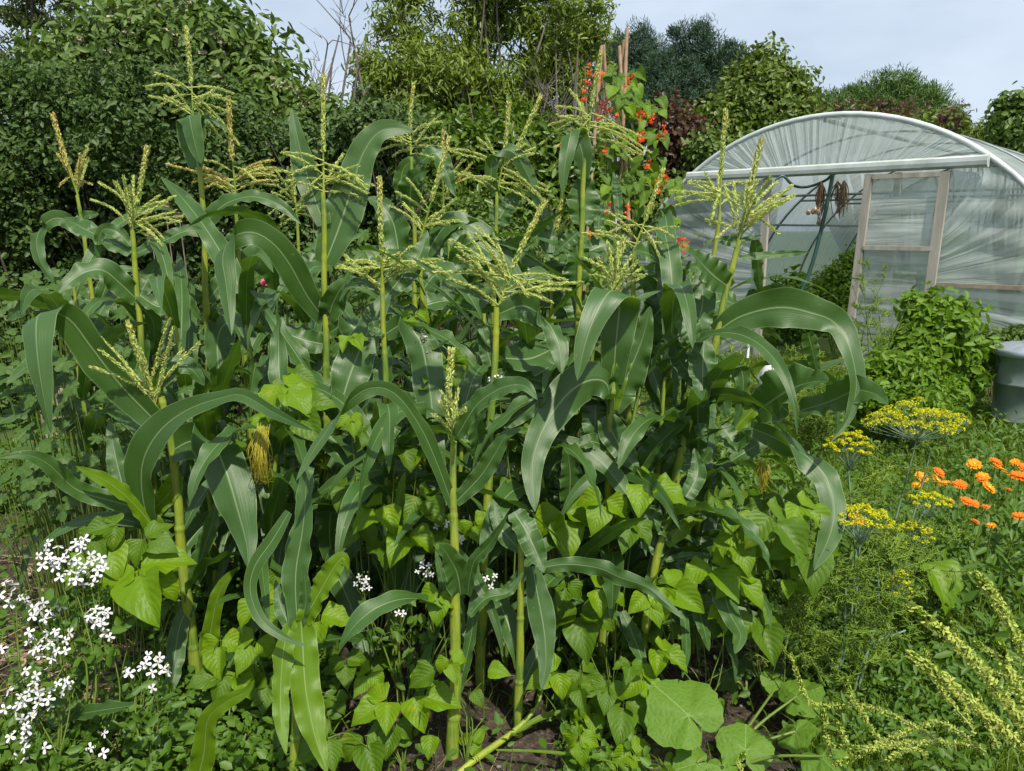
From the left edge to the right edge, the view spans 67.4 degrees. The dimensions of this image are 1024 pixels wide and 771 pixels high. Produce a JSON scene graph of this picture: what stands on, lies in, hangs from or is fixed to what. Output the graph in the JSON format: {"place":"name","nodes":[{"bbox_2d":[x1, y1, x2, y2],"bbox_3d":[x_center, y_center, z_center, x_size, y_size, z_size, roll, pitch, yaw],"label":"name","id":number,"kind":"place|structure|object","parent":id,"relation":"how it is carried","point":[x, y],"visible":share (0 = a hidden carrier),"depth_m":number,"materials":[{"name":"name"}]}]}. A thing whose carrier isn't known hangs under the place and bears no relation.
{"place":"outdoors","nodes":[
{"label":"outdoors","id":0,"kind":"place"},
{"bbox_2d":[0,0,129,267],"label":"feathery tree","id":1,"kind":"object","parent":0,"point":[15,15],"visible":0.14,"depth_m":8.29,"materials":[{"name":"green plant"}]},
{"bbox_2d":[0,231,1023,770],"bbox_3d":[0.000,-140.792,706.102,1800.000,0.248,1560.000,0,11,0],"label":"ground","id":2,"kind":"structure","parent":0,"point":[548,731],"depth_m":2.62,"materials":[{"name":"soil"}]},
{"bbox_2d":[0,328,90,611],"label":"vegetable plant","id":3,"kind":"object","parent":2,"relation":"on","point":[20,388],"visible":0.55,"depth_m":3.00,"materials":[{"name":"green plant"}]},
{"bbox_2d":[0,627,113,770],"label":"radish plant","id":4,"kind":"object","parent":2,"relation":"on","point":[39,751],"visible":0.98,"depth_m":2.00,"materials":[{"name":"white plant"}]},
{"bbox_2d":[0,419,124,671],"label":"vegetable plant","id":5,"kind":"object","parent":2,"relation":"on","point":[26,473],"visible":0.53,"depth_m":2.70,"materials":[{"name":"green plant"}]},
{"bbox_2d":[0,532,135,763],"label":"radish plant","id":6,"kind":"object","parent":2,"relation":"on","point":[94,654],"visible":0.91,"depth_m":2.13,"materials":[{"name":"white plant"}]},
{"bbox_2d":[0,447,135,675],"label":"vegetable plant","id":7,"kind":"object","parent":2,"relation":"on","point":[69,502],"visible":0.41,"depth_m":2.65,"materials":[{"name":"green plant"}]},
{"bbox_2d":[3,112,147,471],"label":"corn plant","id":8,"kind":"object","parent":2,"relation":"on","point":[51,219],"visible":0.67,"depth_m":3.50,"materials":[{"name":"green plant"}]},
{"bbox_2d":[25,342,147,638],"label":"vegetable plant","id":9,"kind":"object","parent":2,"relation":"on","point":[70,396],"visible":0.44,"depth_m":2.82,"materials":[{"name":"green plant"}]},
{"bbox_2d":[0,282,174,634],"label":"corn plant","id":10,"kind":"object","parent":2,"relation":"on","point":[54,300],"visible":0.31,"depth_m":2.73,"materials":[{"name":"green plant"}]},
{"bbox_2d":[0,205,227,593],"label":"corn plant","id":11,"kind":"object","parent":2,"relation":"on","point":[38,301],"visible":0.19,"depth_m":2.99,"materials":[{"name":"green plant"}]},
{"bbox_2d":[26,144,230,530],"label":"corn plant","id":12,"kind":"object","parent":2,"relation":"on","point":[119,282],"visible":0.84,"depth_m":3.11,"materials":[{"name":"green plant"}]},
{"bbox_2d":[64,513,196,725],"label":"bean plant","id":13,"kind":"object","parent":2,"relation":"on","point":[138,593],"visible":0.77,"depth_m":2.28,"materials":[{"name":"green plant"}]},
{"bbox_2d":[48,680,254,770],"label":"corn plant","id":14,"kind":"object","parent":2,"relation":"on","point":[202,755],"visible":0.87,"depth_m":1.93,"materials":[{"name":"green plant"}]},
{"bbox_2d":[0,303,312,714],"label":"corn plant","id":15,"kind":"object","parent":2,"relation":"on","point":[137,502],"visible":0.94,"depth_m":2.37,"materials":[{"name":"green plant"}]},
{"bbox_2d":[122,651,195,770],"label":"radish plant","id":16,"kind":"object","parent":2,"relation":"on","point":[153,711],"visible":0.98,"depth_m":2.15,"materials":[{"name":"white plant"}]},
{"bbox_2d":[79,340,251,625],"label":"corn plant","id":17,"kind":"object","parent":2,"relation":"on","point":[222,376],"visible":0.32,"depth_m":2.74,"materials":[{"name":"green plant"}]},
{"bbox_2d":[7,0,329,232],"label":"flowering shrub","id":18,"kind":"object","parent":2,"relation":"on","point":[223,39],"visible":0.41,"depth_m":6.97,"materials":[{"name":"green plant"}]},
{"bbox_2d":[140,236,294,599],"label":"corn plant","id":19,"kind":"object","parent":2,"relation":"on","point":[173,301],"visible":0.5,"depth_m":3.03,"materials":[{"name":"green plant"}]},
{"bbox_2d":[0,562,437,770],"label":"weeds","id":20,"kind":"object","parent":2,"relation":"on","point":[236,751],"visible":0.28,"depth_m":2.37,"materials":[{"name":"green plant"}]},
{"bbox_2d":[165,96,287,547],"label":"corn plant","id":21,"kind":"object","parent":2,"relation":"on","point":[269,277],"visible":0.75,"depth_m":3.53,"materials":[{"name":"green plant"}]},
{"bbox_2d":[0,31,469,428],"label":"hedge","id":22,"kind":"object","parent":2,"relation":"on","point":[33,173],"visible":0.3,"depth_m":5.99,"materials":[{"name":"green plant"}]},
{"bbox_2d":[160,176,312,581],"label":"corn plant","id":23,"kind":"object","parent":2,"relation":"on","point":[214,240],"visible":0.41,"depth_m":3.10,"materials":[{"name":"green plant"}]},
{"bbox_2d":[143,25,341,497],"bbox_3d":[-1.311,-0.364,3.642,0.691,2.416,0.917,-7,13,-29],"label":"corn plant","id":24,"kind":"object","parent":2,"relation":"on","point":[219,338],"visible":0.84,"depth_m":3.33,"materials":[{"name":"green plant"}]},
{"bbox_2d":[187,205,349,565],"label":"corn plant","id":25,"kind":"object","parent":2,"relation":"on","point":[268,294],"visible":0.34,"depth_m":3.17,"materials":[{"name":"green plant"}]},
{"bbox_2d":[185,568,365,739],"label":"bean plant","id":26,"kind":"object","parent":2,"relation":"on","point":[216,676],"visible":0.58,"depth_m":2.38,"materials":[{"name":"green plant"}]},
{"bbox_2d":[188,300,374,643],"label":"corn plant","id":27,"kind":"object","parent":2,"relation":"on","point":[272,497],"visible":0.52,"depth_m":2.54,"materials":[{"name":"green plant"}]},
{"bbox_2d":[229,364,338,574],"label":"bean plant","id":28,"kind":"object","parent":2,"relation":"on","point":[295,386],"visible":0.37,"depth_m":2.48,"materials":[{"name":"green plant"}]},
{"bbox_2d":[244,466,349,770],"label":"corn plant","id":29,"kind":"object","parent":2,"relation":"on","point":[297,608],"visible":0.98,"depth_m":2.02,"materials":[{"name":"green plant"}]},
{"bbox_2d":[214,73,415,518],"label":"corn plant","id":30,"kind":"object","parent":2,"relation":"on","point":[337,215],"visible":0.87,"depth_m":2.94,"materials":[{"name":"green plant"}]},
{"bbox_2d":[268,77,400,276],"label":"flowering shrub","id":31,"kind":"object","parent":2,"relation":"on","point":[314,115],"visible":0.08,"depth_m":6.52,"materials":[{"name":"green plant"}]},
{"bbox_2d":[232,288,449,601],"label":"corn plant","id":32,"kind":"object","parent":2,"relation":"on","point":[295,349],"visible":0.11,"depth_m":2.88,"materials":[{"name":"green plant"}]},
{"bbox_2d":[257,175,446,672],"bbox_3d":[-0.569,0.188,2.847,0.727,1.854,0.808,0,11,0],"label":"corn plant","id":33,"kind":"object","parent":2,"relation":"on","point":[348,377],"visible":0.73,"depth_m":2.67,"materials":[{"name":"green plant"}]},
{"bbox_2d":[313,307,429,672],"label":"bean plant","id":34,"kind":"object","parent":2,"relation":"on","point":[411,456],"visible":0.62,"depth_m":2.54,"materials":[{"name":"green plant"}]},
{"bbox_2d":[294,643,461,770],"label":"bean plant","id":35,"kind":"object","parent":2,"relation":"on","point":[383,741],"visible":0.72,"depth_m":2.21,"materials":[{"name":"green plant"}]},
{"bbox_2d":[245,380,567,656],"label":"corn plant","id":36,"kind":"object","parent":2,"relation":"on","point":[342,457],"visible":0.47,"depth_m":2.46,"materials":[{"name":"green plant"}]},
{"bbox_2d":[314,82,505,496],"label":"corn plant","id":37,"kind":"object","parent":2,"relation":"on","point":[396,228],"visible":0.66,"depth_m":3.49,"materials":[{"name":"green plant"}]},
{"bbox_2d":[314,135,532,570],"bbox_3d":[-0.323,-0.029,3.193,1.142,1.935,0.556,2,12,11],"label":"corn plant","id":38,"kind":"object","parent":2,"relation":"on","point":[446,225],"visible":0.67,"depth_m":3.02,"materials":[{"name":"green plant"}]},
{"bbox_2d":[350,515,502,704],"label":"radish plant","id":39,"kind":"object","parent":2,"relation":"on","point":[411,660],"visible":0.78,"depth_m":2.44,"materials":[{"name":"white plant"}]},
{"bbox_2d":[335,481,532,695],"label":"bean plant","id":40,"kind":"object","parent":2,"relation":"on","point":[426,536],"visible":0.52,"depth_m":2.42,"materials":[{"name":"green plant"}]},
{"bbox_2d":[0,406,880,615],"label":"shaded undergrowth","id":41,"kind":"object","parent":2,"relation":"on","point":[739,469],"visible":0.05,"depth_m":3.62,"materials":[{"name":"green plant"}]},
{"bbox_2d":[358,362,524,724],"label":"corn plant","id":42,"kind":"object","parent":2,"relation":"on","point":[469,385],"visible":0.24,"depth_m":2.47,"materials":[{"name":"green plant"}]},
{"bbox_2d":[313,206,570,559],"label":"corn plant","id":43,"kind":"object","parent":2,"relation":"on","point":[514,241],"visible":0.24,"depth_m":3.04,"materials":[{"name":"green plant"}]},
{"bbox_2d":[405,85,496,345],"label":"laurel bush","id":44,"kind":"object","parent":2,"relation":"on","point":[460,139],"visible":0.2,"depth_m":7.62,"materials":[{"name":"green plant"}]},
{"bbox_2d":[312,198,600,690],"bbox_3d":[-0.176,0.207,2.690,1.104,1.672,0.692,0,11,0],"label":"corn plant","id":45,"kind":"object","parent":2,"relation":"on","point":[529,356],"visible":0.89,"depth_m":2.44,"materials":[{"name":"green plant"}]},
{"bbox_2d":[409,582,510,761],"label":"bean plant","id":46,"kind":"object","parent":2,"relation":"on","point":[423,674],"visible":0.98,"depth_m":2.19,"materials":[{"name":"green plant"}]},
{"bbox_2d":[296,346,631,770],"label":"corn plant","id":47,"kind":"object","parent":2,"relation":"on","point":[457,572],"visible":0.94,"depth_m":2.10,"materials":[{"name":"green plant"}]},
{"bbox_2d":[339,0,616,338],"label":"willow tree","id":48,"kind":"object","parent":2,"relation":"on","point":[451,69],"visible":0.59,"depth_m":9.95,"materials":[{"name":"green plant"}]},
{"bbox_2d":[421,183,539,354],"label":"bush","id":49,"kind":"object","parent":2,"relation":"on","point":[469,204],"visible":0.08,"depth_m":6.40,"materials":[{"name":"green plant"}]},
{"bbox_2d":[450,91,576,345],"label":"laurel bush","id":50,"kind":"object","parent":2,"relation":"on","point":[544,168],"visible":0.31,"depth_m":7.93,"materials":[{"name":"green plant"}]},
{"bbox_2d":[363,257,664,511],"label":"corn plant","id":51,"kind":"object","parent":2,"relation":"on","point":[443,335],"visible":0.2,"depth_m":2.87,"materials":[{"name":"green plant"}]},
{"bbox_2d":[366,244,669,590],"bbox_3d":[0.088,0.288,2.632,1.005,1.536,0.774,2,12,9],"label":"corn plant","id":52,"kind":"object","parent":2,"relation":"on","point":[511,489],"visible":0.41,"depth_m":2.49,"materials":[{"name":"green plant"}]},
{"bbox_2d":[448,94,596,496],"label":"corn plant","id":53,"kind":"object","parent":2,"relation":"on","point":[501,211],"visible":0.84,"depth_m":3.38,"materials":[{"name":"green plant"}]},
{"bbox_2d":[461,49,652,524],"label":"corn plant","id":54,"kind":"object","parent":2,"relation":"on","point":[584,200],"visible":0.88,"depth_m":3.23,"materials":[{"name":"green plant"}]},
{"bbox_2d":[528,0,624,262],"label":"willow tree","id":55,"kind":"object","parent":2,"relation":"on","point":[588,39],"visible":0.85,"depth_m":9.28,"materials":[{"name":"green plant"}]},
{"bbox_2d":[480,500,684,737],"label":"corn plant","id":56,"kind":"object","parent":2,"relation":"on","point":[522,535],"visible":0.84,"depth_m":2.29,"materials":[{"name":"green plant"}]},
{"bbox_2d":[468,234,740,674],"bbox_3d":[0.230,0.279,2.608,0.835,1.564,0.706,-3,12,-14],"label":"corn plant","id":57,"kind":"object","parent":2,"relation":"on","point":[611,314],"visible":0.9,"depth_m":2.50,"materials":[{"name":"green plant"}]},
{"bbox_2d":[525,636,687,745],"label":"bean plant","id":58,"kind":"object","parent":2,"relation":"on","point":[608,700],"visible":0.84,"depth_m":2.29,"materials":[{"name":"green plant"}]},
{"bbox_2d":[496,166,718,558],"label":"corn plant","id":59,"kind":"object","parent":2,"relation":"on","point":[646,251],"visible":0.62,"depth_m":3.01,"materials":[{"name":"green plant"}]},
{"bbox_2d":[530,466,686,683],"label":"bean plant","id":60,"kind":"object","parent":2,"relation":"on","point":[582,511],"visible":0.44,"depth_m":2.48,"materials":[{"name":"green plant"}]},
{"bbox_2d":[549,572,671,705],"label":"bean plant","id":61,"kind":"object","parent":2,"relation":"on","point":[580,632],"visible":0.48,"depth_m":2.45,"materials":[{"name":"green plant"}]},
{"bbox_2d":[512,357,713,615],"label":"corn plant","id":62,"kind":"object","parent":2,"relation":"on","point":[648,482],"visible":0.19,"depth_m":2.54,"materials":[{"name":"green plant"}]},
{"bbox_2d":[562,729,675,770],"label":"bean plant","id":63,"kind":"object","parent":2,"relation":"on","point":[581,749],"visible":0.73,"depth_m":2.20,"materials":[{"name":"green plant"}]},
{"bbox_2d":[558,62,692,434],"bbox_3d":[0.737,-0.765,5.040,0.928,2.608,0.536,0,11,0],"label":"runner bean","id":64,"kind":"object","parent":2,"relation":"on","point":[632,112],"visible":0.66,"depth_m":4.86,"materials":[{"name":"green plant"}]},
{"bbox_2d":[472,315,788,668],"bbox_3d":[0.398,0.397,2.701,1.147,1.295,0.512,-4,12,-21],"label":"corn plant","id":65,"kind":"object","parent":2,"relation":"on","point":[637,555],"visible":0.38,"depth_m":2.64,"materials":[{"name":"green plant"}]},
{"bbox_2d":[593,14,673,286],"bbox_3d":[3.430,-6.326,21.154,2.615,7.231,1.946,0,11,0],"label":"pine tree","id":66,"kind":"object","parent":2,"relation":"on","point":[637,49],"visible":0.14,"depth_m":20.39,"materials":[{"name":"green plant"}]},
{"bbox_2d":[511,448,800,681],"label":"corn plant","id":67,"kind":"object","parent":2,"relation":"on","point":[667,533],"visible":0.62,"depth_m":2.48,"materials":[{"name":"green plant"}]},
{"bbox_2d":[524,325,810,588],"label":"corn plant","id":68,"kind":"object","parent":2,"relation":"on","point":[767,351],"visible":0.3,"depth_m":2.53,"materials":[{"name":"green plant"}]},
{"bbox_2d":[616,120,725,245],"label":"green bush","id":69,"kind":"object","parent":2,"relation":"on","point":[707,147],"visible":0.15,"depth_m":9.83,"materials":[{"name":"green plant"}]},
{"bbox_2d":[635,85,719,178],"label":"purple shrub","id":70,"kind":"object","parent":2,"relation":"on","point":[676,128],"visible":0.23,"depth_m":10.32,"materials":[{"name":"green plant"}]},
{"bbox_2d":[609,13,749,146],"bbox_3d":[4.343,-5.999,20.153,3.791,7.054,2.440,0,11,0],"label":"pine tree","id":71,"kind":"object","parent":2,"relation":"on","point":[701,65],"visible":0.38,"depth_m":19.34,"materials":[{"name":"green plant"}]},
{"bbox_2d":[642,348,743,681],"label":"corn plant","id":72,"kind":"object","parent":2,"relation":"on","point":[718,374],"visible":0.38,"depth_m":2.60,"materials":[{"name":"green plant"}]},
{"bbox_2d":[648,223,738,546],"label":"corn plant","id":73,"kind":"object","parent":2,"relation":"on","point":[675,294],"visible":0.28,"depth_m":2.90,"materials":[{"name":"green plant"}]},
{"bbox_2d":[621,547,785,691],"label":"bean plant","id":74,"kind":"object","parent":2,"relation":"on","point":[683,593],"visible":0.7,"depth_m":2.39,"materials":[{"name":"green plant"}]},
{"bbox_2d":[669,107,749,562],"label":"corn plant","id":75,"kind":"object","parent":2,"relation":"on","point":[690,266],"visible":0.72,"depth_m":2.88,"materials":[{"name":"green plant"}]},
{"bbox_2d":[413,566,1018,770],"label":"weeds","id":76,"kind":"object","parent":2,"relation":"on","point":[647,763],"visible":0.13,"depth_m":2.35,"materials":[{"name":"green plant"}]},
{"bbox_2d":[649,30,828,154],"bbox_3d":[4.704,-4.423,15.989,3.809,5.637,2.201,-3,12,-13],"label":"broadleaf tree","id":77,"kind":"object","parent":2,"relation":"on","point":[760,87],"visible":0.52,"depth_m":15.43,"materials":[{"name":"green plant"}]},
{"bbox_2d":[644,669,847,770],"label":"squash plant","id":78,"kind":"object","parent":2,"relation":"on","point":[674,706],"visible":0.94,"depth_m":2.22,"materials":[{"name":"green plant"}]},
{"bbox_2d":[618,135,888,670],"bbox_3d":[0.730,0.148,2.482,0.813,1.869,0.548,0,11,0],"label":"corn plant","id":79,"kind":"object","parent":2,"relation":"on","point":[785,307],"visible":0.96,"depth_m":2.52,"materials":[{"name":"green plant"}]},
{"bbox_2d":[704,485,840,696],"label":"bean plant","id":80,"kind":"object","parent":2,"relation":"on","point":[789,548],"visible":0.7,"depth_m":2.42,"materials":[{"name":"green plant"}]},
{"bbox_2d":[745,604,837,685],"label":"dill plant","id":81,"kind":"object","parent":2,"relation":"on","point":[802,634],"visible":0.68,"depth_m":2.49,"materials":[{"name":"green plant"}]},
{"bbox_2d":[749,343,854,456],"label":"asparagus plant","id":82,"kind":"object","parent":2,"relation":"on","point":[812,419],"visible":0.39,"depth_m":4.96,"materials":[{"name":"green plant"}]},
{"bbox_2d":[622,111,1023,389],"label":"polytunnel","id":83,"kind":"structure","parent":2,"relation":"on","point":[937,205],"depth_m":7.79,"materials":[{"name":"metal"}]},
{"bbox_2d":[841,171,950,369],"bbox_3d":[3.838,-1.082,7.754,0.648,2.060,0.628,0,11,0],"label":"door","id":84,"kind":"structure","parent":83,"relation":"in","point":[902,214],"depth_m":7.69,"materials":[{"name":"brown wood"}]},
{"bbox_2d":[791,242,864,358],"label":"tomato plant","id":85,"kind":"object","parent":2,"relation":"on","point":[834,279],"visible":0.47,"depth_m":8.82,"materials":[{"name":"green plant"}]},
{"bbox_2d":[640,347,1023,654],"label":"grass","id":86,"kind":"structure","parent":2,"relation":"on","point":[752,362],"depth_m":4.85,"materials":[{"name":"green plant"}]},
{"bbox_2d":[794,430,894,605],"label":"dill plant","id":87,"kind":"object","parent":2,"relation":"on","point":[851,438],"visible":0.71,"depth_m":2.62,"materials":[{"name":"green plant"}]},
{"bbox_2d":[678,391,1023,564],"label":"weeds","id":88,"kind":"object","parent":2,"relation":"on","point":[968,455],"visible":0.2,"depth_m":4.85,"materials":[{"name":"green plant"}]},
{"bbox_2d":[775,503,927,703],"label":"dill plant","id":89,"kind":"object","parent":2,"relation":"on","point":[859,571],"visible":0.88,"depth_m":2.45,"materials":[{"name":"green plant"}]},
{"bbox_2d":[735,619,1023,770],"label":"weld plant","id":90,"kind":"object","parent":2,"relation":"on","point":[888,743],"visible":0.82,"depth_m":1.87,"materials":[{"name":"green plant"}]},
{"bbox_2d":[804,61,972,133],"bbox_3d":[10.700,-6.252,23.178,6.187,6.514,2.781,0,11,0],"label":"broadleaf tree","id":91,"kind":"object","parent":2,"relation":"on","point":[904,86],"visible":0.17,"depth_m":22.10,"materials":[{"name":"green plant"}]},
{"bbox_2d":[836,343,972,444],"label":"potato plant","id":92,"kind":"object","parent":2,"relation":"on","point":[909,375],"visible":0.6,"depth_m":5.08,"materials":[{"name":"green plant"}]},
{"bbox_2d":[845,490,971,649],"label":"dill plant","id":93,"kind":"object","parent":2,"relation":"on","point":[919,525],"visible":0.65,"depth_m":2.62,"materials":[{"name":"green plant"}]},
{"bbox_2d":[804,517,1023,769],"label":"weeds","id":94,"kind":"object","parent":2,"relation":"on","point":[959,669],"visible":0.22,"depth_m":2.49,"materials":[{"name":"green plant"}]},
{"bbox_2d":[852,396,978,573],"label":"dill plant","id":95,"kind":"object","parent":2,"relation":"on","point":[915,436],"visible":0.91,"depth_m":2.84,"materials":[{"name":"green plant"}]},
{"bbox_2d":[808,467,1023,628],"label":"marigold plant","id":96,"kind":"object","parent":2,"relation":"on","point":[951,546],"visible":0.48,"depth_m":3.11,"materials":[{"name":"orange plant"}]},
{"bbox_2d":[819,504,1023,729],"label":"marigold plant","id":97,"kind":"object","parent":2,"relation":"on","point":[1002,632],"visible":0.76,"depth_m":2.75,"materials":[{"name":"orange plant"}]},
{"bbox_2d":[841,458,1023,671],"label":"marigold plant","id":98,"kind":"object","parent":2,"relation":"on","point":[974,463],"visible":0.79,"depth_m":3.12,"materials":[{"name":"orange plant"}]},
{"bbox_2d":[849,457,1023,638],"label":"marigold plant","id":99,"kind":"object","parent":2,"relation":"on","point":[1016,476],"visible":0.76,"depth_m":3.20,"materials":[{"name":"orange plant"}]},
{"bbox_2d":[873,281,1003,420],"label":"potato plant","id":100,"kind":"object","parent":2,"relation":"on","point":[945,328],"visible":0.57,"depth_m":5.78,"materials":[{"name":"green plant"}]},
{"bbox_2d":[903,569,1023,752],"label":"weld plant","id":101,"kind":"object","parent":2,"relation":"on","point":[1001,651],"visible":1,"depth_m":1.29,"materials":[{"name":"green plant"}]},
{"bbox_2d":[990,340,1023,430],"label":"dustbin","id":102,"kind":"object","parent":2,"relation":"on","point":[1008,392],"visible":0.7,"depth_m":5.77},
{"bbox_2d":[0,0,1023,230],"label":"sky","id":103,"kind":"structure","parent":0,"point":[977,46],"materials":[{"name":"white"}]},
{"bbox_2d":[780,566,1023,770],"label":"grass","id":104,"kind":"structure","parent":0,"point":[1004,764],"depth_m":2.34,"materials":[{"name":"green plant"}]},
{"bbox_2d":[981,80,1023,166],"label":"sapling","id":105,"kind":"object","parent":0,"point":[1006,127],"visible":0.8,"depth_m":12.24,"materials":[{"name":"green plant"}]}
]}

